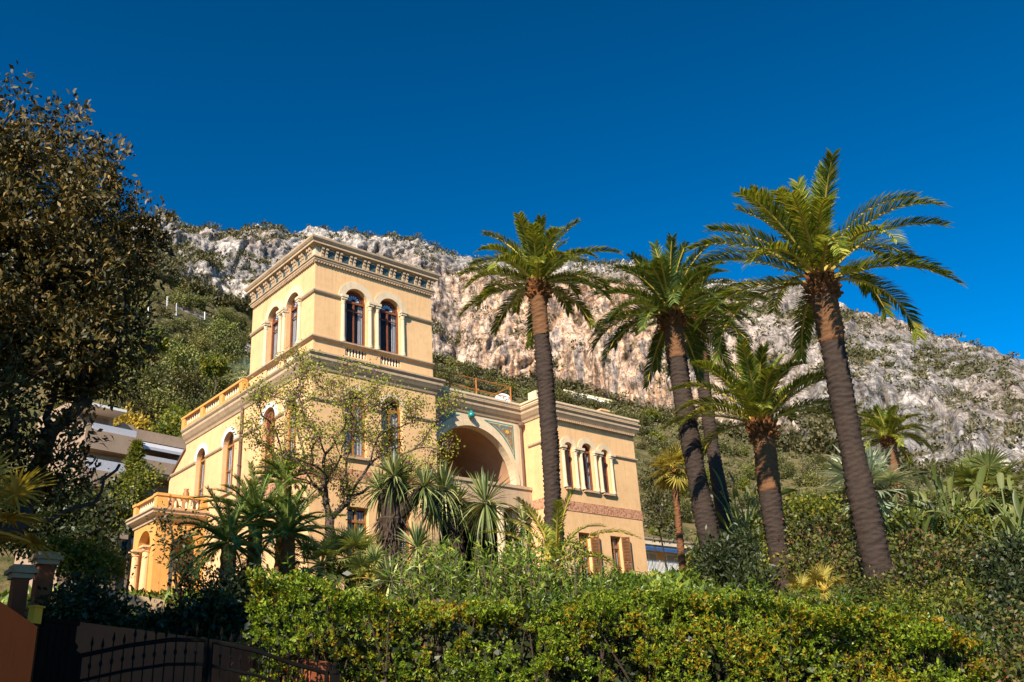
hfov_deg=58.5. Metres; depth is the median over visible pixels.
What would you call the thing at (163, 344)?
broadleaf tree
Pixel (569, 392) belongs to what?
bush
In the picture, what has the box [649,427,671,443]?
bush
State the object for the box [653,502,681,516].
bush
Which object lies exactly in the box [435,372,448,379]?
bush
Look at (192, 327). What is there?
bush
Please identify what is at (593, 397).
road bridge
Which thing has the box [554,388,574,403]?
bush
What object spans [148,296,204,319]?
rockfall fence
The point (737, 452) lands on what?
bush
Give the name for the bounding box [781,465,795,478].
bush
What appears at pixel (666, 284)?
date palm
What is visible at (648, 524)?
bush
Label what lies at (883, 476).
fan palm
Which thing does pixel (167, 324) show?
bush
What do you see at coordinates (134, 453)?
conifer
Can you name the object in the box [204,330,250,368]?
pine tree
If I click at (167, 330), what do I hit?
bush
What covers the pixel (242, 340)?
pine tree
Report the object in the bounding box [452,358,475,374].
bush
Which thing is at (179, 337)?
bush
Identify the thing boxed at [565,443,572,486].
window
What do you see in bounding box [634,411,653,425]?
bush
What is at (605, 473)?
window
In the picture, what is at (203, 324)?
bush
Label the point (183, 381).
pine tree
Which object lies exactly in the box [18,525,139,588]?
shrub
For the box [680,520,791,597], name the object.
shrub
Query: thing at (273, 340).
window
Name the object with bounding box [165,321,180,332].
bush
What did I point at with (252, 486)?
cycad
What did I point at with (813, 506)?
shrub
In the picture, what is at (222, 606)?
shrub
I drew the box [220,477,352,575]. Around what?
cycad
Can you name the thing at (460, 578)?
oleander
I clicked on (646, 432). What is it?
bush
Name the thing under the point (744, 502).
bush
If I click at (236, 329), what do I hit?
bush
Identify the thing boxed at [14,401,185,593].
apartment building
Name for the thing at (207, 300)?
bush
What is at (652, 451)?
bush
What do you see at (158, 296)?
bush
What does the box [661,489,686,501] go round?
bush
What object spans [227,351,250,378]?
pine tree
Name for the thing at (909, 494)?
strelitzia
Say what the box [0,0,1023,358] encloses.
sky
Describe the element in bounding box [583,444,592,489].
window
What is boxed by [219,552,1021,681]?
hedge
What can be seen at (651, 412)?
bush
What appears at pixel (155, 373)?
pine tree
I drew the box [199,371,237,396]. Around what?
pine tree
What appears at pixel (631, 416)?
bush
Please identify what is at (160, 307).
bush
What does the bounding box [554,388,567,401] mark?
bush
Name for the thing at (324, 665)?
garden wall
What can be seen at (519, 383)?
bush
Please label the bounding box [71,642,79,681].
gate post
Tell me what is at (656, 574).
ground cover
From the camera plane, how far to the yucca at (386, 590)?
18.11 m
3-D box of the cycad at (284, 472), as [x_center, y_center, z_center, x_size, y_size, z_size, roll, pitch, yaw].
[-6.200,5.059,24.834,2.353,4.566,2.212,-8,-23,9]
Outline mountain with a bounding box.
[0,213,1023,592]
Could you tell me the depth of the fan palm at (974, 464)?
31.82 m
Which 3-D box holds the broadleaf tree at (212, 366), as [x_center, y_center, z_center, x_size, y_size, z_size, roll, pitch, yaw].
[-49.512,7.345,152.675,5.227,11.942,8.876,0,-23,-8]
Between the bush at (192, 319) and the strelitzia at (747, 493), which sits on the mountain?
the bush at (192, 319)
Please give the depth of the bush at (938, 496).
169.52 m
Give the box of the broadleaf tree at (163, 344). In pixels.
[137,328,170,371]
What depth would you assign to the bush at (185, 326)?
285.05 m
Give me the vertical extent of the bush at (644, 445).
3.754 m
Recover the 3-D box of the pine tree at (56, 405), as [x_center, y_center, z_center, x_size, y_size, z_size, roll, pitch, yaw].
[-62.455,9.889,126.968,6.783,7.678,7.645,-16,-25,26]
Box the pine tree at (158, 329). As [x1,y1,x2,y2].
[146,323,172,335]
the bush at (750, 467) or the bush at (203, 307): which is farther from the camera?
the bush at (203, 307)
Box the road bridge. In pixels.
[563,389,611,402]
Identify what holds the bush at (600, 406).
on the mountain
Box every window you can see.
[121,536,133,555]
[198,450,205,502]
[225,433,234,490]
[265,410,275,468]
[270,309,278,360]
[288,401,295,451]
[290,295,297,346]
[344,391,364,457]
[345,291,364,345]
[347,508,365,557]
[379,300,397,353]
[381,399,399,460]
[402,515,408,571]
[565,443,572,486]
[579,533,601,576]
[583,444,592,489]
[601,451,608,492]
[610,537,632,574]
[646,552,657,571]
[665,554,678,569]
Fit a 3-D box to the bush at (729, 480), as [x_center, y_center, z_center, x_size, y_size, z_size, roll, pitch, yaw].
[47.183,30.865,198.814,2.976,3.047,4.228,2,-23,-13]
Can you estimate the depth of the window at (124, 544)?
60.45 m
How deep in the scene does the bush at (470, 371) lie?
402.51 m
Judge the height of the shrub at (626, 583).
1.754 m
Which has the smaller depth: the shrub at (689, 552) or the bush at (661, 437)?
the shrub at (689, 552)
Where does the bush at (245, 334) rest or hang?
on the mountain
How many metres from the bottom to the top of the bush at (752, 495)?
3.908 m
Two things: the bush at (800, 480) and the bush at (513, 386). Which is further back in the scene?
the bush at (513, 386)
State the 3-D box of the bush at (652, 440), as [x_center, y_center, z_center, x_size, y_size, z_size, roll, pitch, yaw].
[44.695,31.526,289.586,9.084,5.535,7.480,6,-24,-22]
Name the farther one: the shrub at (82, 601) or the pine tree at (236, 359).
the pine tree at (236, 359)
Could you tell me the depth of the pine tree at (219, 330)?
299.41 m
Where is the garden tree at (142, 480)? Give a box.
[94,461,167,591]
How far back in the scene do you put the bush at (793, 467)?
241.82 m
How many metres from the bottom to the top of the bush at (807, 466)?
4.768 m
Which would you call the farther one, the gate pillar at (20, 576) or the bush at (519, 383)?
the bush at (519, 383)
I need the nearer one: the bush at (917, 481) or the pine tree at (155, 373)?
the pine tree at (155, 373)
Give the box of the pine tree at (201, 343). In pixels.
[186,329,216,356]
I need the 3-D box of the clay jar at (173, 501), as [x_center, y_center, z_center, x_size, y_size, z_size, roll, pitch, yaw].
[-13.372,6.556,36.038,0.480,0.800,0.468,16,-29,-39]
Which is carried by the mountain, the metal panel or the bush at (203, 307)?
the bush at (203, 307)
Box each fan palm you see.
[0,444,76,565]
[219,356,249,386]
[282,529,356,621]
[318,521,386,611]
[332,538,407,631]
[645,441,708,568]
[778,573,829,612]
[799,561,846,641]
[814,440,937,534]
[936,444,1023,542]
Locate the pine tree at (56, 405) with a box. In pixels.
[37,388,73,422]
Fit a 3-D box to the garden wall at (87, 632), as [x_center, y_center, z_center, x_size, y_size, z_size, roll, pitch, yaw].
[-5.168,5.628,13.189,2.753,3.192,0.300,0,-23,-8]
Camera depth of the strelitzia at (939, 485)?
24.39 m
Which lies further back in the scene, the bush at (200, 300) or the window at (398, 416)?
the bush at (200, 300)
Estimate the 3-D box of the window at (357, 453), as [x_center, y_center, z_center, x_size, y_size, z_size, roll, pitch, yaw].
[-5.639,2.967,32.077,0.912,2.432,0.332,16,-29,-39]
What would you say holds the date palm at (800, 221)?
on the ground at (476, 674)
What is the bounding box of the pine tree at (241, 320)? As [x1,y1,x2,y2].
[226,313,247,329]
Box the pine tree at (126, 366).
[113,344,156,382]
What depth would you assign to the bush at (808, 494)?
152.99 m
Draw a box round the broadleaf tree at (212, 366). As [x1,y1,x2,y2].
[199,351,230,394]
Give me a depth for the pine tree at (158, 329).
229.03 m
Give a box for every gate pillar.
[3,564,38,616]
[27,551,63,681]
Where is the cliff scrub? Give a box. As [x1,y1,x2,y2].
[0,207,1023,492]
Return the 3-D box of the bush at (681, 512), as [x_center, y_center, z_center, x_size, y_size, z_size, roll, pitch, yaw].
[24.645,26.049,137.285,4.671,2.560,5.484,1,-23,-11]
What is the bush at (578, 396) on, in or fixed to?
on the mountain
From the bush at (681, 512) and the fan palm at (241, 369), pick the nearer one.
the fan palm at (241, 369)
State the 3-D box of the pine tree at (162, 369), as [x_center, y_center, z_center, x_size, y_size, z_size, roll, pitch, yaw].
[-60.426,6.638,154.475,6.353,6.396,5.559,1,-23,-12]
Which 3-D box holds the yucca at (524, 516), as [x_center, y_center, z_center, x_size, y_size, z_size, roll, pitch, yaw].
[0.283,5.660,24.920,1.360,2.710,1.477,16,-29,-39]
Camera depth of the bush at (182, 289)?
369.58 m
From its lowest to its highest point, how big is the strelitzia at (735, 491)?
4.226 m
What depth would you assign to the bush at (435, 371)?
378.60 m
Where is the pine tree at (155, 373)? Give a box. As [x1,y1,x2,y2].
[126,362,176,401]
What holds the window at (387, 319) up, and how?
in the villa
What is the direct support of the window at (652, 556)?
in the apartment building at (654, 555)
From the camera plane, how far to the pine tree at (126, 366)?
156.24 m
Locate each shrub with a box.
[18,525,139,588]
[24,565,146,632]
[117,551,300,648]
[142,501,250,607]
[541,563,657,636]
[638,453,688,569]
[676,536,701,568]
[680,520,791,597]
[748,512,801,586]
[775,503,864,601]
[781,486,849,575]
[820,565,909,658]
[872,571,993,631]
[881,499,999,550]
[885,517,991,603]
[924,579,1023,681]
[939,512,1023,622]
[944,583,1023,679]
[978,509,1023,552]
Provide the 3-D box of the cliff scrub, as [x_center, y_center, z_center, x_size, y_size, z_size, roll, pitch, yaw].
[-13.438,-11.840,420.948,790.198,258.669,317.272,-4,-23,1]
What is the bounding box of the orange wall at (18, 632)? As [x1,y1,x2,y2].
[0,601,36,681]
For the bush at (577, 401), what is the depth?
380.92 m
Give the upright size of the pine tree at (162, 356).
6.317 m
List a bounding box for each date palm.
[455,211,623,578]
[478,487,641,580]
[586,232,770,563]
[634,266,761,537]
[658,337,861,595]
[672,505,806,558]
[682,148,968,678]
[858,402,934,539]
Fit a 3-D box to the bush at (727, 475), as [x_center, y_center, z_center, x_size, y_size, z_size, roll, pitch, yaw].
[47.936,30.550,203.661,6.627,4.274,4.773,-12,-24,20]
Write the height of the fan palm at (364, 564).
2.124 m
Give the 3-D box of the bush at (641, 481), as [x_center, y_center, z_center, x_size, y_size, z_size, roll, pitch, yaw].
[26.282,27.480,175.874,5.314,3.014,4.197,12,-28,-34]
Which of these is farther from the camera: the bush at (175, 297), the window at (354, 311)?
the bush at (175, 297)
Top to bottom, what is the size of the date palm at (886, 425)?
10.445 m
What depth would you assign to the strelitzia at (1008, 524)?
22.83 m
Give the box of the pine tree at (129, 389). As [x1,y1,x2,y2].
[100,367,152,407]
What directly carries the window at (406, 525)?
in the villa
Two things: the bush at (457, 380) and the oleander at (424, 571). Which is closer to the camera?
the oleander at (424, 571)
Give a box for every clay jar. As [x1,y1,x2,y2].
[168,498,178,507]
[182,489,188,507]
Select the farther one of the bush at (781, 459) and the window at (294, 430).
the bush at (781, 459)
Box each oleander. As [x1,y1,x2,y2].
[382,533,486,678]
[403,536,488,638]
[423,533,521,668]
[467,537,550,677]
[481,529,577,618]
[493,541,589,680]
[539,536,618,673]
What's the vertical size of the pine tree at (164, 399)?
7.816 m
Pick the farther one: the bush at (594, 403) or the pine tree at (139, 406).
the bush at (594, 403)
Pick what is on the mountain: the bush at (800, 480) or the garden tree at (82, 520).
the bush at (800, 480)
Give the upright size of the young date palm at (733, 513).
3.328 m
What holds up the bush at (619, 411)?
on the mountain
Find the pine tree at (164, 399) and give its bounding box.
[139,381,192,423]
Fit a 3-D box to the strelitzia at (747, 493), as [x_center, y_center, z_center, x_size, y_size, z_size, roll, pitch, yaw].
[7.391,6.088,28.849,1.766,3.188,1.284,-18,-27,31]
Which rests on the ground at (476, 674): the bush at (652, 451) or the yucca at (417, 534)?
the yucca at (417, 534)
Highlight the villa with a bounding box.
[124,234,647,595]
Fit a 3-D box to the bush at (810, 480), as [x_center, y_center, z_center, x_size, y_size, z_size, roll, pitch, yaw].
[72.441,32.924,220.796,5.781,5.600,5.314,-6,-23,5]
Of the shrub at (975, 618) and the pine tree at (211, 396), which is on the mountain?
the pine tree at (211, 396)
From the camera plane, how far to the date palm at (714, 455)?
34.26 m
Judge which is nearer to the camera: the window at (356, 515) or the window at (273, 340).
the window at (356, 515)
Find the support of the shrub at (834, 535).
on the ground at (476, 674)
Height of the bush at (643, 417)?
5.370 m
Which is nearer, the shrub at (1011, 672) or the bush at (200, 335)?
the shrub at (1011, 672)
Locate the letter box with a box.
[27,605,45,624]
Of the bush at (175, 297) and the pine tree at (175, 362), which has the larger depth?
the bush at (175, 297)
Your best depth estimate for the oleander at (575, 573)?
14.81 m
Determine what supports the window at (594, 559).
in the villa
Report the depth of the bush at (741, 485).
202.34 m
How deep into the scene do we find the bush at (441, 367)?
393.89 m
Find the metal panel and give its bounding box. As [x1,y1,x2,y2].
[32,617,79,681]
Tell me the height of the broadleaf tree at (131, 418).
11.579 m
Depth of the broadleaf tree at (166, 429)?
80.49 m
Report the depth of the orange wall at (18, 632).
6.16 m
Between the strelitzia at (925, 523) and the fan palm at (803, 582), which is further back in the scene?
the strelitzia at (925, 523)
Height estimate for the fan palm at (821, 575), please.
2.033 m
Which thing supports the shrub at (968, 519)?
on the ground at (476, 674)
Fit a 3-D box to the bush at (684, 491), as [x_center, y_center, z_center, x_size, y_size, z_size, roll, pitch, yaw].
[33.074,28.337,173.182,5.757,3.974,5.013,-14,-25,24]
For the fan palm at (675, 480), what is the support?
on the ground at (476, 674)
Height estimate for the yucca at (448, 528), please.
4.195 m
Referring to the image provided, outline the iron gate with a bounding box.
[75,623,328,681]
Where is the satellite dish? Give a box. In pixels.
[495,393,509,400]
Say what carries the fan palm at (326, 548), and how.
on the ground at (476, 674)
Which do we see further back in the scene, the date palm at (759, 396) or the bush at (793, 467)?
the bush at (793, 467)
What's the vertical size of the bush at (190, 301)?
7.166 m
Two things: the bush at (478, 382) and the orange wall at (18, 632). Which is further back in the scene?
the bush at (478, 382)
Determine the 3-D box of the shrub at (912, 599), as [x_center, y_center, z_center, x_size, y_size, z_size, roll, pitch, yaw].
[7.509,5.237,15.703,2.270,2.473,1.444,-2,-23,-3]
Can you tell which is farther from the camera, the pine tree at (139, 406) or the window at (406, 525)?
the pine tree at (139, 406)
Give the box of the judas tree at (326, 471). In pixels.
[226,335,471,586]
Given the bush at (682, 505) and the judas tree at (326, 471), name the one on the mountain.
the bush at (682, 505)
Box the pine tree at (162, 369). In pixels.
[153,364,172,373]
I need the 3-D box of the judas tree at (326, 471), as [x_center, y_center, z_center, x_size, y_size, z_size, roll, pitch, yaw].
[-4.671,3.375,25.418,6.005,7.897,5.553,16,-29,-39]
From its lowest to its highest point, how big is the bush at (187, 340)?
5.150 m
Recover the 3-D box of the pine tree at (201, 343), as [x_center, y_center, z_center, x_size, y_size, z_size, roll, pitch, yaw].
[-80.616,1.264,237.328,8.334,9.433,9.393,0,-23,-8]
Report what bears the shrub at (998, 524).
on the ground at (476, 674)
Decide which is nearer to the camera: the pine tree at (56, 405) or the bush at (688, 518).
the pine tree at (56, 405)
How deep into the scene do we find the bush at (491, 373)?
469.74 m
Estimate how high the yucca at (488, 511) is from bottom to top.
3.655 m
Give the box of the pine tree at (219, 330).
[202,312,239,344]
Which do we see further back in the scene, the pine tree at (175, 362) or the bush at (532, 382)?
the bush at (532, 382)
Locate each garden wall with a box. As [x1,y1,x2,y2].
[75,622,256,681]
[257,652,331,681]
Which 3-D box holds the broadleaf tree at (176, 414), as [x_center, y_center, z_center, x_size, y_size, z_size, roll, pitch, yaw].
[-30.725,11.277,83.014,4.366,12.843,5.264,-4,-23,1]
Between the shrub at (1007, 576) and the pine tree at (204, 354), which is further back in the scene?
the pine tree at (204, 354)
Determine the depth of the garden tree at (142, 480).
42.59 m
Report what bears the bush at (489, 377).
on the mountain
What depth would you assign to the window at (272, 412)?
33.16 m
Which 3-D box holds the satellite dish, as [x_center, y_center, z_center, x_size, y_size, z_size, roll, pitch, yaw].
[-0.376,2.752,39.739,0.614,1.145,0.547,16,-29,-39]
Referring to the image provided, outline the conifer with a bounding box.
[104,438,154,589]
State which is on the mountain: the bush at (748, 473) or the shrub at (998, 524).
the bush at (748, 473)
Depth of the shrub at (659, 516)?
59.27 m
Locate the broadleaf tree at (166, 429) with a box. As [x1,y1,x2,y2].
[146,413,181,437]
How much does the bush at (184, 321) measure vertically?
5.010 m
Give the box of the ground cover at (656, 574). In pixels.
[0,565,949,681]
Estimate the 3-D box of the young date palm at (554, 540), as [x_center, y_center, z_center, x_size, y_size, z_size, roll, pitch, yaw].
[1.299,5.073,22.256,3.788,2.821,3.637,16,-29,-39]
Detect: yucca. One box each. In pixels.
[351,450,449,597]
[365,553,417,634]
[390,518,440,599]
[410,462,481,583]
[450,465,527,566]
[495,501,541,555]
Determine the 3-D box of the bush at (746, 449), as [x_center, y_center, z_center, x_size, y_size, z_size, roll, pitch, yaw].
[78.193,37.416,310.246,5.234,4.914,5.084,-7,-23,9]
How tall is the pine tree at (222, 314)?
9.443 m
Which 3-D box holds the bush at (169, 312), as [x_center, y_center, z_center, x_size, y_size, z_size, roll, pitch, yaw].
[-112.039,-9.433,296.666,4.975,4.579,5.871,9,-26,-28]
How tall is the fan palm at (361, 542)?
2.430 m
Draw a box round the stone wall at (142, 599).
[59,582,164,613]
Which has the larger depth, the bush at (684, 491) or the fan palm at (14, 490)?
the bush at (684, 491)
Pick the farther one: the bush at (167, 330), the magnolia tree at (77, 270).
the bush at (167, 330)
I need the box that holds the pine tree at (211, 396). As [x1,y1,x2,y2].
[202,389,221,406]
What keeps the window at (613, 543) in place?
in the villa
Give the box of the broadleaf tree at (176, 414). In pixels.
[148,400,193,432]
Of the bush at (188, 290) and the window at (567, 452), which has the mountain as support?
the bush at (188, 290)
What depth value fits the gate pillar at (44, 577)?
16.13 m
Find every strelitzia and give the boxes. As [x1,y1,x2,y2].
[708,468,797,571]
[715,486,763,570]
[877,498,984,603]
[880,478,938,565]
[899,465,1016,576]
[911,459,1003,581]
[923,473,1023,585]
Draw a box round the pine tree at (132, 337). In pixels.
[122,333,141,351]
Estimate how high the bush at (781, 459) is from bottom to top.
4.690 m
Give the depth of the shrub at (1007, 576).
18.04 m
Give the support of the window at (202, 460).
in the villa
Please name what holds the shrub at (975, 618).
on the ground at (476, 674)
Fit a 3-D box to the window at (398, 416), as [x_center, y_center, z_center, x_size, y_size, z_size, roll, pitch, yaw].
[-4.501,3.287,33.017,0.912,2.432,0.332,16,-29,-39]
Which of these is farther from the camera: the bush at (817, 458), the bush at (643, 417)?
the bush at (643, 417)
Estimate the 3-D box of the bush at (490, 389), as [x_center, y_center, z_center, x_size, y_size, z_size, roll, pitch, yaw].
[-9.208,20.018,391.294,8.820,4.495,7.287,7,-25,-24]
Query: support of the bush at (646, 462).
on the mountain
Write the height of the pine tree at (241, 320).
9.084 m
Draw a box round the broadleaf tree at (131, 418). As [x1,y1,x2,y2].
[113,401,154,430]
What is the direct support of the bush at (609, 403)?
on the mountain
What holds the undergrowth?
on the mountain
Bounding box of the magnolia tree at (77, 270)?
[0,59,186,558]
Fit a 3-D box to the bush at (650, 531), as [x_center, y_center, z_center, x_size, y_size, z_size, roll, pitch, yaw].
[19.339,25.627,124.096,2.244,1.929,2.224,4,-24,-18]
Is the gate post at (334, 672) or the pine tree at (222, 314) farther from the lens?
the pine tree at (222, 314)
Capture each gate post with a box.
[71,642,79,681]
[329,661,340,681]
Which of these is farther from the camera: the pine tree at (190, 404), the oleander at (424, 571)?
the pine tree at (190, 404)
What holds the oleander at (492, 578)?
on the ground at (476, 674)
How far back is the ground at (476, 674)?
17.59 m
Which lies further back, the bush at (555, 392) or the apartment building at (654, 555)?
the bush at (555, 392)
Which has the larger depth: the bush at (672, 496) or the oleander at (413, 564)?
the bush at (672, 496)
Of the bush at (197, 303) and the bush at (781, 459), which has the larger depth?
the bush at (197, 303)
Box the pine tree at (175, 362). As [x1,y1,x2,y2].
[157,335,202,385]
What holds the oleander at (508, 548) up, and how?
on the ground at (476, 674)
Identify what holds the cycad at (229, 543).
on the ground at (476, 674)
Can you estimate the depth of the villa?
35.13 m
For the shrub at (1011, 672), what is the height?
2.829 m
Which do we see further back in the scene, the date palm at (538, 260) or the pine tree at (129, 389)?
the pine tree at (129, 389)
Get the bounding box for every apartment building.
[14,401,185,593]
[644,537,697,573]
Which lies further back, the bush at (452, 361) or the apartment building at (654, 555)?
the bush at (452, 361)
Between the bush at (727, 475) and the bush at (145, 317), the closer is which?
the bush at (727, 475)
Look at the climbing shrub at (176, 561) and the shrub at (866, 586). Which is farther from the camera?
the climbing shrub at (176, 561)
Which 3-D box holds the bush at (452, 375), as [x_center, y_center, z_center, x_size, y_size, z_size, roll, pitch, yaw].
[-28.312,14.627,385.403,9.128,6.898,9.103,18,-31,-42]
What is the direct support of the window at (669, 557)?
in the apartment building at (654, 555)
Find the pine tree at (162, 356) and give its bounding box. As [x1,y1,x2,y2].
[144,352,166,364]
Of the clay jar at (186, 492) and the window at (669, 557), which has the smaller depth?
the clay jar at (186, 492)
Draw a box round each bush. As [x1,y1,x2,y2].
[130,305,147,320]
[150,291,163,302]
[153,303,172,314]
[154,320,174,331]
[157,324,170,333]
[158,307,173,317]
[161,292,172,300]
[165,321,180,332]
[168,291,191,307]
[168,317,187,324]
[172,282,191,294]
[173,332,185,342]
[176,288,193,294]
[176,291,197,310]
[178,323,197,331]
[181,332,197,346]
[185,292,205,308]
[187,316,197,322]
[188,324,199,336]
[191,329,213,348]
[192,320,208,333]
[193,294,210,306]
[196,301,205,309]
[202,294,214,305]
[220,321,242,334]
[231,308,248,329]
[239,329,251,343]
[433,359,444,371]
[433,367,443,378]
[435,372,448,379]
[438,366,454,379]
[441,352,465,371]
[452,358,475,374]
[452,375,465,383]
[459,363,480,380]
[466,375,488,390]
[482,384,499,391]
[484,369,495,377]
[484,373,493,383]
[492,374,521,395]
[497,385,514,398]
[514,381,524,387]
[520,388,531,396]
[527,379,536,390]
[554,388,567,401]
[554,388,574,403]
[560,388,572,397]
[570,386,588,399]
[572,397,588,405]
[581,397,601,408]
[585,401,608,408]
[601,399,613,407]
[610,404,638,415]
[621,412,640,419]
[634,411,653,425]
[634,413,647,424]
[635,439,650,449]
[636,434,666,444]
[637,425,660,436]
[638,478,652,488]
[639,460,659,468]
[640,407,662,421]
[642,517,657,527]
[646,526,660,534]
[648,447,661,455]
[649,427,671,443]
[653,439,678,450]
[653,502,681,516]
[654,409,675,423]
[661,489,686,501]
[673,509,689,520]
[679,484,690,496]
[680,497,692,516]
[681,513,693,522]
[718,440,734,455]
[724,468,740,485]
[725,477,734,487]
[731,443,745,455]
[731,495,758,508]
[734,475,750,490]
[736,445,749,455]
[736,466,756,478]
[741,461,755,474]
[742,489,760,506]
[777,455,787,464]
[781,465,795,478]
[782,460,795,473]
[788,470,815,485]
[795,488,818,504]
[797,460,818,474]
[802,468,823,485]
[807,453,829,465]
[818,461,833,471]
[913,474,931,484]
[931,489,948,504]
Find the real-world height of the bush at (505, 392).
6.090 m
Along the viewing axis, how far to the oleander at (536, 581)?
14.56 m
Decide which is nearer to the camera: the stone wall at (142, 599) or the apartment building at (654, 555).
the stone wall at (142, 599)
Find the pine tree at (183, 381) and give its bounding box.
[150,363,208,405]
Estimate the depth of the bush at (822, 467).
241.41 m
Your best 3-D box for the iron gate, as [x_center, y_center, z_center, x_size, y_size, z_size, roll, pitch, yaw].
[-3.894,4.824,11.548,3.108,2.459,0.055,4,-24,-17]
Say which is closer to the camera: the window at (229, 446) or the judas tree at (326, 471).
the judas tree at (326, 471)
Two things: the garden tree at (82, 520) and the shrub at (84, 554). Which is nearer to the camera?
the shrub at (84, 554)
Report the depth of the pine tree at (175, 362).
162.81 m
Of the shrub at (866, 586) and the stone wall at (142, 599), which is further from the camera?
the stone wall at (142, 599)
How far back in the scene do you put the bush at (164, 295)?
331.75 m
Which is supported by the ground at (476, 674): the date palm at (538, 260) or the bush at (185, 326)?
the date palm at (538, 260)
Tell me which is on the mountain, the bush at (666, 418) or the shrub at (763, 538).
the bush at (666, 418)
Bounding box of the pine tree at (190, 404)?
[169,390,207,411]
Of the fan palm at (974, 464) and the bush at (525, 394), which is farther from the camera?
the bush at (525, 394)
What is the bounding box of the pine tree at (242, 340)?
[230,331,250,351]
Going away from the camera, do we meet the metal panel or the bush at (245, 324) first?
the metal panel
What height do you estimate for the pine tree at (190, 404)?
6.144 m
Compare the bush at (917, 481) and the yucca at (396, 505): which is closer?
the yucca at (396, 505)
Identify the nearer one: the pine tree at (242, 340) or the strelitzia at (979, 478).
the strelitzia at (979, 478)
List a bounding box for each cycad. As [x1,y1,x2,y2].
[163,485,298,640]
[185,460,320,576]
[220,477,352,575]
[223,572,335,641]
[240,445,318,573]
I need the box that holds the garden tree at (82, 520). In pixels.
[0,463,133,593]
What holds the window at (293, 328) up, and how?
in the villa
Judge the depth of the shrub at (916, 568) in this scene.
18.66 m
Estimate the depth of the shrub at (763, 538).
24.48 m
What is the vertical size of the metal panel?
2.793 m
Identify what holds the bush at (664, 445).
on the mountain
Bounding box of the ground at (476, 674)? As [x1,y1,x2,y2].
[0,573,931,681]
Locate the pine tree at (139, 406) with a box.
[115,387,160,427]
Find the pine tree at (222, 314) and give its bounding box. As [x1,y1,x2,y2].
[213,306,233,321]
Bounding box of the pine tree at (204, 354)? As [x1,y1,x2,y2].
[191,350,231,384]
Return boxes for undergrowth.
[0,278,1023,583]

